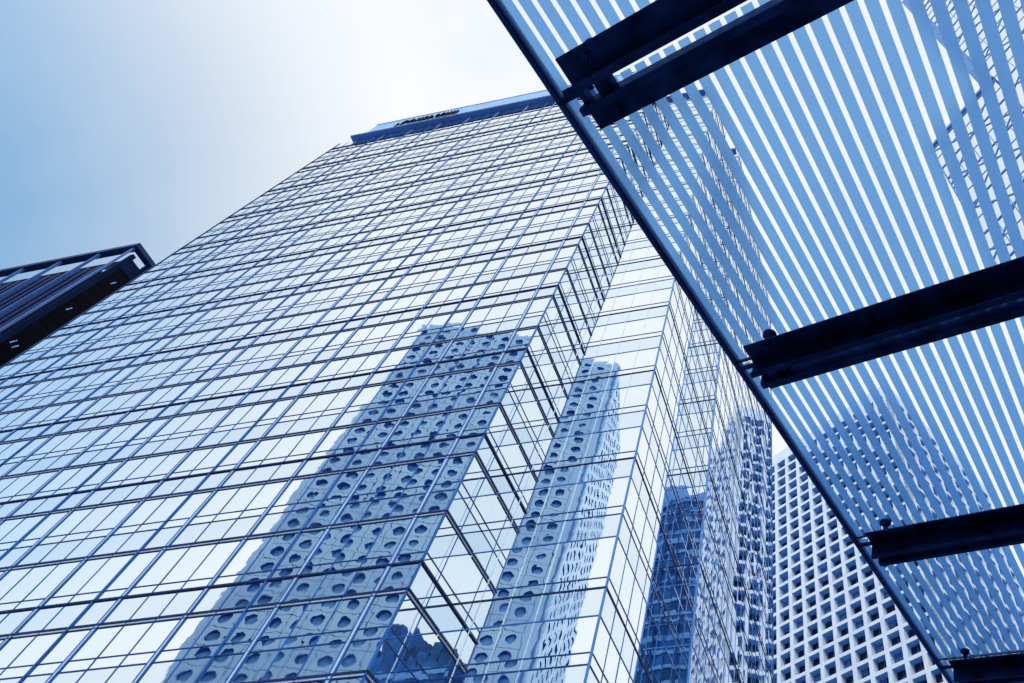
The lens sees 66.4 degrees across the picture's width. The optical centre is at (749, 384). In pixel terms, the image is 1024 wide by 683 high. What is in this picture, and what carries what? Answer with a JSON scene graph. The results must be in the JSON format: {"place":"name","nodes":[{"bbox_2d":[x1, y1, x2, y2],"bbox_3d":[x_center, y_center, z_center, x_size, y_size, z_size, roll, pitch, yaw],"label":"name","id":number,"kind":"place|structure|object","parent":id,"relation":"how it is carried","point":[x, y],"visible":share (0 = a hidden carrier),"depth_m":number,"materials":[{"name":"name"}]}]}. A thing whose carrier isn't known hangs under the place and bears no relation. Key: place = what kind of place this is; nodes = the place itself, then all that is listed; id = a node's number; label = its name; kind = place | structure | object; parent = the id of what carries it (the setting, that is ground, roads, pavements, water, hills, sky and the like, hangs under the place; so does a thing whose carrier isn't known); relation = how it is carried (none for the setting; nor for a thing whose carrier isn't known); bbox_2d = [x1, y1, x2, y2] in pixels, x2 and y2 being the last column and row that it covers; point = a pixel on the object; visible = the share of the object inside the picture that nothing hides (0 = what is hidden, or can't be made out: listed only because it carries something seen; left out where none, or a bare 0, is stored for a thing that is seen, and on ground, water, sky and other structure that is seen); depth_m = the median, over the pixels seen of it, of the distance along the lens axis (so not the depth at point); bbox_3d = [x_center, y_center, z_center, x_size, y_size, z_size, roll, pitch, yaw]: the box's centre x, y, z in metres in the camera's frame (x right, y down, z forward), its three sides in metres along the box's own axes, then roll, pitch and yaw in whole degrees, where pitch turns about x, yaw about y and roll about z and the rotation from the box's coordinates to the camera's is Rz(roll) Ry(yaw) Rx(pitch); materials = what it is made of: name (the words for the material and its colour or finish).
{"place":"outdoors","nodes":[
{"label":"outdoors","id":0,"kind":"place"},
{"bbox_2d":[0,243,155,366],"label":"ribbed tower","id":1,"kind":"structure","parent":0,"point":[36,308],"depth_m":106.05,"materials":[{"name":"black"}]},
{"bbox_2d":[0,71,773,682],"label":"glass tower","id":2,"kind":"structure","parent":0,"point":[464,395],"depth_m":42.89,"materials":[{"name":"blue glass"}]},
{"bbox_2d":[251,578,292,604],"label":"window pane","id":3,"kind":"structure","parent":2,"relation":"in","point":[272,591],"depth_m":30.64,"materials":[{"name":"blue glass"}]},
{"bbox_2d":[284,574,325,600],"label":"window pane","id":4,"kind":"structure","parent":2,"relation":"in","point":[305,587],"depth_m":30.45,"materials":[{"name":"blue glass"}]},
{"bbox_2d":[290,601,338,635],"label":"window pane","id":5,"kind":"structure","parent":2,"relation":"in","point":[314,619],"depth_m":28.90,"materials":[{"name":"blue glass"}]},
{"bbox_2d":[302,564,331,573],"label":"window pane","id":6,"kind":"structure","parent":2,"relation":"in","point":[319,568],"depth_m":31.26,"materials":[{"name":"blue glass"}]},
{"bbox_2d":[308,526,355,564],"bbox_3d":[-18.559,7.106,32.411,1.429,2.355,0.008,-8,-55,7],"label":"window pane","id":7,"kind":"structure","parent":2,"relation":"in","point":[333,543],"depth_m":32.32,"materials":[{"name":"blue glass"}]},
{"bbox_2d":[316,631,350,643],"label":"window pane","id":8,"kind":"structure","parent":2,"relation":"in","point":[338,636],"depth_m":27.89,"materials":[{"name":"blue glass"}]},
{"bbox_2d":[313,570,356,597],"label":"window pane","id":9,"kind":"structure","parent":2,"relation":"in","point":[334,584],"depth_m":30.27,"materials":[{"name":"blue glass"}]},
{"bbox_2d":[323,598,368,631],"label":"window pane","id":10,"kind":"structure","parent":2,"relation":"in","point":[347,612],"depth_m":28.72,"materials":[{"name":"blue glass"}]},
{"bbox_2d":[330,560,362,570],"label":"window pane","id":11,"kind":"structure","parent":2,"relation":"in","point":[351,564],"depth_m":31.09,"materials":[{"name":"blue glass"}]},
{"bbox_2d":[336,522,384,561],"bbox_3d":[-17.156,6.902,32.230,1.429,2.355,0.002,-8,-55,7],"label":"window pane","id":12,"kind":"structure","parent":2,"relation":"in","point":[363,537],"depth_m":32.14,"materials":[{"name":"blue glass"}]},
{"bbox_2d":[345,567,385,593],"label":"window pane","id":13,"kind":"structure","parent":2,"relation":"in","point":[365,580],"depth_m":30.10,"materials":[{"name":"blue glass"}]},
{"bbox_2d":[353,627,386,639],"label":"window pane","id":14,"kind":"structure","parent":2,"relation":"in","point":[374,632],"depth_m":27.69,"materials":[{"name":"blue glass"}]},
{"bbox_2d":[361,556,391,566],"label":"window pane","id":15,"kind":"structure","parent":2,"relation":"in","point":[384,560],"depth_m":30.91,"materials":[{"name":"blue glass"}]},
{"bbox_2d":[359,593,403,627],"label":"window pane","id":16,"kind":"structure","parent":2,"relation":"in","point":[382,609],"depth_m":28.53,"materials":[{"name":"blue glass"}]},
{"bbox_2d":[0,92,772,682],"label":"window panes","id":17,"kind":"structure","parent":2,"relation":"in","point":[671,664],"depth_m":45.91,"materials":[{"name":"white glass"}]},
{"bbox_2d":[366,519,411,557],"bbox_3d":[-15.754,6.697,32.050,1.429,2.355,0.003,-8,-55,7],"label":"window pane","id":18,"kind":"structure","parent":2,"relation":"in","point":[391,534],"depth_m":31.97,"materials":[{"name":"blue glass"}]},
{"bbox_2d":[385,628,405,658],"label":"window pane","id":19,"kind":"structure","parent":2,"relation":"in","point":[393,640],"depth_m":28.03,"materials":[{"name":"blue glass"}]},
{"bbox_2d":[379,563,418,589],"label":"window pane","id":20,"kind":"structure","parent":2,"relation":"in","point":[399,576],"depth_m":29.91,"materials":[{"name":"blue glass"}]},
{"bbox_2d":[391,595,420,645],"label":"window pane","id":21,"kind":"structure","parent":2,"relation":"in","point":[405,623],"depth_m":28.87,"materials":[{"name":"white glass"}]},
{"bbox_2d":[390,494,424,515],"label":"window pane","id":22,"kind":"structure","parent":2,"relation":"in","point":[407,504],"depth_m":33.62,"materials":[{"name":"blue glass"}]},
{"bbox_2d":[394,552,423,562],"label":"window pane","id":23,"kind":"structure","parent":2,"relation":"in","point":[416,556],"depth_m":30.72,"materials":[{"name":"blue glass"}]},
{"bbox_2d":[402,650,421,679],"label":"window pane","id":24,"kind":"structure","parent":2,"relation":"in","point":[408,659],"depth_m":28.83,"materials":[{"name":"blue glass"}]},
{"bbox_2d":[399,514,442,553],"bbox_3d":[-14.351,6.492,31.869,1.429,2.355,0.014,-8,-55,7],"label":"window pane","id":25,"kind":"structure","parent":2,"relation":"in","point":[421,533],"depth_m":31.78,"materials":[{"name":"blue glass"}]},
{"bbox_2d":[408,616,436,667],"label":"window pane","id":26,"kind":"structure","parent":2,"relation":"in","point":[421,644],"depth_m":29.68,"materials":[{"name":"blue glass"}]},
{"bbox_2d":[410,565,435,607],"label":"window pane","id":27,"kind":"structure","parent":2,"relation":"in","point":[423,585],"depth_m":30.25,"materials":[{"name":"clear glass"}]},
{"bbox_2d":[393,109,458,126],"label":"rooftop sign","id":28,"kind":"object","parent":2,"relation":"on","point":[430,117],"visible":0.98,"depth_m":102.97,"materials":[{"name":"black"}]},
{"bbox_2d":[424,554,440,580],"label":"window pane","id":29,"kind":"structure","parent":2,"relation":"in","point":[427,560],"depth_m":31.07,"materials":[{"name":"white glass"}]},
{"bbox_2d":[419,667,454,679],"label":"window pane","id":30,"kind":"structure","parent":2,"relation":"in","point":[438,672],"depth_m":29.14,"materials":[{"name":"blue glass"}]},
{"bbox_2d":[425,585,449,628],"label":"window pane","id":31,"kind":"structure","parent":2,"relation":"in","point":[437,607],"depth_m":31.05,"materials":[{"name":"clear glass"}]},
{"bbox_2d":[421,490,454,511],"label":"window pane","id":32,"kind":"structure","parent":2,"relation":"in","point":[435,501],"depth_m":33.43,"materials":[{"name":"blue glass"}]},
{"bbox_2d":[428,516,457,571],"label":"window pane","id":33,"kind":"structure","parent":2,"relation":"in","point":[442,545],"depth_m":32.11,"materials":[{"name":"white glass"}]},
{"bbox_2d":[432,482,458,491],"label":"window pane","id":34,"kind":"structure","parent":2,"relation":"in","point":[454,485],"depth_m":34.21,"materials":[{"name":"blue glass"}]},
{"bbox_2d":[438,575,453,601],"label":"window pane","id":35,"kind":"structure","parent":2,"relation":"in","point":[442,582],"depth_m":31.88,"materials":[{"name":"glass"}]},
{"bbox_2d":[424,630,468,667],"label":"window pane","id":36,"kind":"structure","parent":2,"relation":"in","point":[446,649],"depth_m":30.04,"materials":[{"name":"blue glass"}]},
{"bbox_2d":[442,537,471,592],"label":"window pane","id":37,"kind":"structure","parent":2,"relation":"in","point":[455,567],"depth_m":32.92,"materials":[{"name":"glass"}]},
{"bbox_2d":[449,492,468,529],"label":"window pane","id":38,"kind":"structure","parent":2,"relation":"in","point":[458,509],"depth_m":33.78,"materials":[{"name":"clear glass"}]},
{"bbox_2d":[440,602,479,631],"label":"window pane","id":39,"kind":"structure","parent":2,"relation":"in","point":[460,616],"depth_m":31.33,"materials":[{"name":"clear glass"}]},
{"bbox_2d":[459,484,472,508],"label":"window pane","id":40,"kind":"structure","parent":2,"relation":"in","point":[462,490],"depth_m":34.54,"materials":[{"name":"glass"}]},
{"bbox_2d":[452,592,483,602],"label":"window pane","id":41,"kind":"structure","parent":2,"relation":"in","point":[470,596],"depth_m":32.15,"materials":[{"name":"glass"}]},
{"bbox_2d":[452,663,487,676],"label":"window pane","id":42,"kind":"structure","parent":2,"relation":"in","point":[478,668],"depth_m":28.97,"materials":[{"name":"blue glass"}]},
{"bbox_2d":[461,512,481,550],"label":"window pane","id":43,"kind":"structure","parent":2,"relation":"in","point":[471,530],"depth_m":34.58,"materials":[{"name":"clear glass"}]},
{"bbox_2d":[455,551,499,593],"bbox_3d":[-12.405,8.574,33.315,1.429,2.355,0.004,-8,-55,7],"label":"window pane","id":44,"kind":"structure","parent":2,"relation":"in","point":[477,573],"depth_m":33.28,"materials":[{"name":"glass"}]},
{"bbox_2d":[457,627,500,664],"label":"window pane","id":45,"kind":"structure","parent":2,"relation":"in","point":[479,644],"depth_m":29.86,"materials":[{"name":"blue glass"}]},
{"bbox_2d":[471,599,509,627],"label":"window pane","id":46,"kind":"structure","parent":2,"relation":"in","point":[489,613],"depth_m":31.14,"materials":[{"name":"blue glass"}]},
{"bbox_2d":[473,528,508,552],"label":"window pane","id":47,"kind":"structure","parent":2,"relation":"in","point":[490,540],"depth_m":34.85,"materials":[{"name":"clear glass"}]},
{"bbox_2d":[482,588,513,599],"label":"window pane","id":48,"kind":"structure","parent":2,"relation":"in","point":[494,594],"depth_m":31.97,"materials":[{"name":"blue glass"}]},
{"bbox_2d":[486,660,521,672],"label":"window pane","id":49,"kind":"structure","parent":2,"relation":"in","point":[508,665],"depth_m":28.79,"materials":[{"name":"blue glass"}]},
{"bbox_2d":[486,547,528,589],"bbox_3d":[-11.003,8.370,33.135,1.429,2.355,0.003,-8,-55,7],"label":"window pane","id":50,"kind":"structure","parent":2,"relation":"in","point":[505,574],"depth_m":33.10,"materials":[{"name":"blue glass"}]},
{"bbox_2d":[490,623,532,661],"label":"window pane","id":51,"kind":"structure","parent":2,"relation":"in","point":[512,640],"depth_m":29.68,"materials":[{"name":"blue glass"}]},
{"bbox_2d":[502,525,535,548],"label":"window pane","id":52,"kind":"structure","parent":2,"relation":"in","point":[516,537],"depth_m":34.66,"materials":[{"name":"blue glass"}]},
{"bbox_2d":[503,595,541,624],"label":"window pane","id":53,"kind":"structure","parent":2,"relation":"in","point":[522,609],"depth_m":30.96,"materials":[{"name":"blue glass"}]},
{"bbox_2d":[510,517,538,526],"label":"window pane","id":54,"kind":"structure","parent":2,"relation":"in","point":[534,520],"depth_m":35.47,"materials":[{"name":"blue glass"}]},
{"bbox_2d":[513,585,544,595],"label":"window pane","id":55,"kind":"structure","parent":2,"relation":"in","point":[537,589],"depth_m":31.79,"materials":[{"name":"blue glass"}]},
{"bbox_2d":[516,544,557,586],"bbox_3d":[-9.600,8.165,32.954,1.429,2.355,0.006,-8,-55,7],"label":"window pane","id":56,"kind":"structure","parent":2,"relation":"in","point":[537,564],"depth_m":32.92,"materials":[{"name":"blue glass"}]},
{"bbox_2d":[520,656,555,669],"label":"window pane","id":57,"kind":"structure","parent":2,"relation":"in","point":[545,662],"depth_m":28.60,"materials":[{"name":"blue glass"}]},
{"bbox_2d":[524,620,565,657],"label":"window pane","id":58,"kind":"structure","parent":2,"relation":"in","point":[545,638],"depth_m":29.50,"materials":[{"name":"blue glass"}]},
{"bbox_2d":[530,521,564,545],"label":"window pane","id":59,"kind":"structure","parent":2,"relation":"in","point":[547,533],"depth_m":34.48,"materials":[{"name":"blue glass"}]},
{"bbox_2d":[538,513,566,522],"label":"window pane","id":60,"kind":"structure","parent":2,"relation":"in","point":[550,518],"depth_m":35.29,"materials":[{"name":"blue glass"}]},
{"bbox_2d":[535,592,572,620],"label":"window pane","id":61,"kind":"structure","parent":2,"relation":"in","point":[552,606],"depth_m":30.78,"materials":[{"name":"blue glass"}]},
{"bbox_2d":[541,484,575,514],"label":"window pane","id":62,"kind":"structure","parent":2,"relation":"in","point":[558,500],"depth_m":36.31,"materials":[{"name":"blue glass"}]},
{"bbox_2d":[544,581,575,592],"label":"window pane","id":63,"kind":"structure","parent":2,"relation":"in","point":[564,586],"depth_m":31.61,"materials":[{"name":"blue glass"}]},
{"bbox_2d":[547,540,586,582],"bbox_3d":[-8.197,7.961,32.773,1.429,2.355,0.006,-8,-55,7],"label":"window pane","id":64,"kind":"structure","parent":2,"relation":"in","point":[567,561],"depth_m":32.74,"materials":[{"name":"blue glass"}]},
{"bbox_2d":[551,665,586,682],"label":"window pane","id":65,"kind":"structure","parent":2,"relation":"in","point":[576,674],"depth_m":27.90,"materials":[{"name":"white glass"}]},
{"bbox_2d":[555,653,589,666],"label":"window pane","id":66,"kind":"structure","parent":2,"relation":"in","point":[575,659],"depth_m":28.43,"materials":[{"name":"glass"}]},
{"bbox_2d":[560,518,592,541],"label":"window pane","id":67,"kind":"structure","parent":2,"relation":"in","point":[579,529],"depth_m":34.30,"materials":[{"name":"blue glass"}]},
{"bbox_2d":[558,616,597,654],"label":"window pane","id":68,"kind":"structure","parent":2,"relation":"in","point":[578,635],"depth_m":29.32,"materials":[{"name":"blue glass"}]},
{"bbox_2d":[566,510,594,519],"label":"window pane","id":69,"kind":"structure","parent":2,"relation":"in","point":[589,513],"depth_m":35.10,"materials":[{"name":"blue glass"}]},
{"bbox_2d":[568,588,603,617],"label":"window pane","id":70,"kind":"structure","parent":2,"relation":"in","point":[584,602],"depth_m":30.60,"materials":[{"name":"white glass"}]},
{"bbox_2d":[569,480,602,511],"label":"window pane","id":71,"kind":"structure","parent":2,"relation":"in","point":[586,495],"depth_m":36.13,"materials":[{"name":"blue glass"}]},
{"bbox_2d":[575,578,606,588],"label":"window pane","id":72,"kind":"structure","parent":2,"relation":"in","point":[599,582],"depth_m":31.43,"materials":[{"name":"white glass"}]},
{"bbox_2d":[587,668,598,682],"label":"window pane","id":73,"kind":"structure","parent":2,"relation":"in","point":[591,678],"depth_m":28.18,"materials":[{"name":"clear glass"}]},
{"bbox_2d":[590,655,602,682],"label":"window pane","id":74,"kind":"structure","parent":2,"relation":"in","point":[596,668],"depth_m":28.76,"materials":[{"name":"white glass"}]},
{"bbox_2d":[578,537,615,579],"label":"window pane","id":75,"kind":"structure","parent":2,"relation":"in","point":[598,553],"depth_m":32.56,"materials":[{"name":"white glass"}]},
{"bbox_2d":[593,619,609,669],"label":"window pane","id":76,"kind":"structure","parent":2,"relation":"in","point":[603,637],"depth_m":29.67,"materials":[{"name":"white glass"}]},
{"bbox_2d":[589,514,620,538],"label":"window pane","id":77,"kind":"structure","parent":2,"relation":"in","point":[604,526],"depth_m":34.12,"materials":[{"name":"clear glass"}]},
{"bbox_2d":[601,591,615,633],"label":"window pane","id":78,"kind":"structure","parent":2,"relation":"in","point":[608,612],"depth_m":30.96,"materials":[{"name":"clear glass"}]},
{"bbox_2d":[595,506,622,515],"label":"window pane","id":79,"kind":"structure","parent":2,"relation":"in","point":[613,510],"depth_m":34.93,"materials":[{"name":"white glass"}]},
{"bbox_2d":[604,639,619,682],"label":"window pane","id":80,"kind":"structure","parent":2,"relation":"in","point":[612,661],"depth_m":30.49,"materials":[{"name":"glass"}]},
{"bbox_2d":[608,580,617,604],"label":"window pane","id":81,"kind":"structure","parent":2,"relation":"in","point":[610,587],"depth_m":31.79,"materials":[{"name":"glass"}]},
{"bbox_2d":[597,477,628,507],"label":"window pane","id":82,"kind":"structure","parent":2,"relation":"in","point":[613,491],"depth_m":35.95,"materials":[{"name":"white glass"}]},
{"bbox_2d":[611,610,624,653],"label":"window pane","id":83,"kind":"structure","parent":2,"relation":"in","point":[618,630],"depth_m":31.74,"materials":[{"name":"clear glass"}]},
{"bbox_2d":[610,539,625,595],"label":"window pane","id":84,"kind":"structure","parent":2,"relation":"in","point":[619,560],"depth_m":32.90,"materials":[{"name":"white glass"}]},
{"bbox_2d":[617,600,626,624],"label":"window pane","id":85,"kind":"structure","parent":2,"relation":"in","point":[623,615],"depth_m":32.58,"materials":[{"name":"blue glass"}]},
{"bbox_2d":[616,659,628,682],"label":"window pane","id":86,"kind":"structure","parent":2,"relation":"in","point":[623,676],"depth_m":31.54,"materials":[{"name":"glass"}]},
{"bbox_2d":[619,516,630,554],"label":"window pane","id":87,"kind":"structure","parent":2,"relation":"in","point":[624,535],"depth_m":34.48,"materials":[{"name":"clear glass"}]},
{"bbox_2d":[619,560,634,615],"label":"window pane","id":88,"kind":"structure","parent":2,"relation":"in","point":[628,577],"depth_m":33.71,"materials":[{"name":"glass"}]},
{"bbox_2d":[621,631,633,672],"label":"window pane","id":89,"kind":"structure","parent":2,"relation":"in","point":[628,648],"depth_m":32.56,"materials":[{"name":"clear glass"}]},
{"bbox_2d":[626,621,635,643],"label":"window pane","id":90,"kind":"structure","parent":2,"relation":"in","point":[631,632],"depth_m":33.41,"materials":[{"name":"blue glass"}]},
{"bbox_2d":[626,478,638,522],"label":"window pane","id":91,"kind":"structure","parent":2,"relation":"in","point":[632,499],"depth_m":36.32,"materials":[{"name":"glass"}]},
{"bbox_2d":[627,535,638,572],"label":"window pane","id":92,"kind":"structure","parent":2,"relation":"in","point":[633,554],"depth_m":35.28,"materials":[{"name":"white glass"}]},
{"bbox_2d":[628,578,642,633],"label":"window pane","id":93,"kind":"structure","parent":2,"relation":"in","point":[637,596],"depth_m":34.53,"materials":[{"name":"blue glass"}]},
{"bbox_2d":[630,650,642,682],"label":"window pane","id":94,"kind":"structure","parent":2,"relation":"in","point":[636,670],"depth_m":33.41,"materials":[{"name":"blue glass"}]},
{"bbox_2d":[635,638,643,660],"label":"window pane","id":95,"kind":"structure","parent":2,"relation":"in","point":[637,644],"depth_m":34.18,"materials":[{"name":"blue glass"}]},
{"bbox_2d":[636,556,646,592],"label":"window pane","id":96,"kind":"structure","parent":2,"relation":"in","point":[641,573],"depth_m":36.09,"materials":[{"name":"white glass"}]},
{"bbox_2d":[637,597,650,652],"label":"window pane","id":97,"kind":"structure","parent":2,"relation":"in","point":[642,633],"depth_m":35.33,"materials":[{"name":"blue glass"}]},
{"bbox_2d":[641,667,650,682],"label":"window pane","id":98,"kind":"structure","parent":2,"relation":"in","point":[644,679],"depth_m":34.38,"materials":[{"name":"blue glass"}]},
{"bbox_2d":[644,657,651,677],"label":"window pane","id":99,"kind":"structure","parent":2,"relation":"in","point":[646,664],"depth_m":35.02,"materials":[{"name":"blue glass"}]},
{"bbox_2d":[0,0,1023,593],"label":"sky","id":100,"kind":"structure","parent":0,"point":[150,123],"materials":[{"name":"blue"}]},
{"bbox_2d":[772,387,1023,682],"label":"grid building","id":101,"kind":"structure","parent":0,"point":[838,617],"depth_m":170.10,"materials":[{"name":"white concrete"}]},
{"bbox_2d":[772,407,942,682],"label":"windows","id":102,"kind":"structure","parent":101,"relation":"in","point":[900,675],"depth_m":182.99,"materials":[{"name":"blue glass"}]},
{"bbox_2d":[911,644,920,654],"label":"window","id":103,"kind":"structure","parent":101,"relation":"in","point":[916,649],"depth_m":143.39,"materials":[{"name":"blue glass"}]},
{"label":"ground","id":104,"kind":"structure","parent":0,"visible":0},
{"bbox_2d":[902,0,1023,107],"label":"braced tower","id":105,"kind":"structure","parent":104,"relation":"on","point":[981,35],"depth_m":123.12,"materials":[{"name":"white glass"}]},
{"bbox_2d":[932,75,1023,264],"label":"braced tower","id":106,"kind":"structure","parent":104,"relation":"on","point":[987,121],"depth_m":95.67,"materials":[{"name":"white glass"}]},
{"bbox_3d":[7.283,0.527,1.100,5.616,4.660,14.912,-8,-55,7],"label":"podium wall","id":107,"kind":"object","parent":104,"relation":"on","visible":0},
{"bbox_2d":[487,0,1023,682],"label":"glass canopy","id":108,"kind":"object","parent":107,"relation":"on","point":[977,300],"visible":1,"depth_m":4.72,"materials":[{"name":"glass"}]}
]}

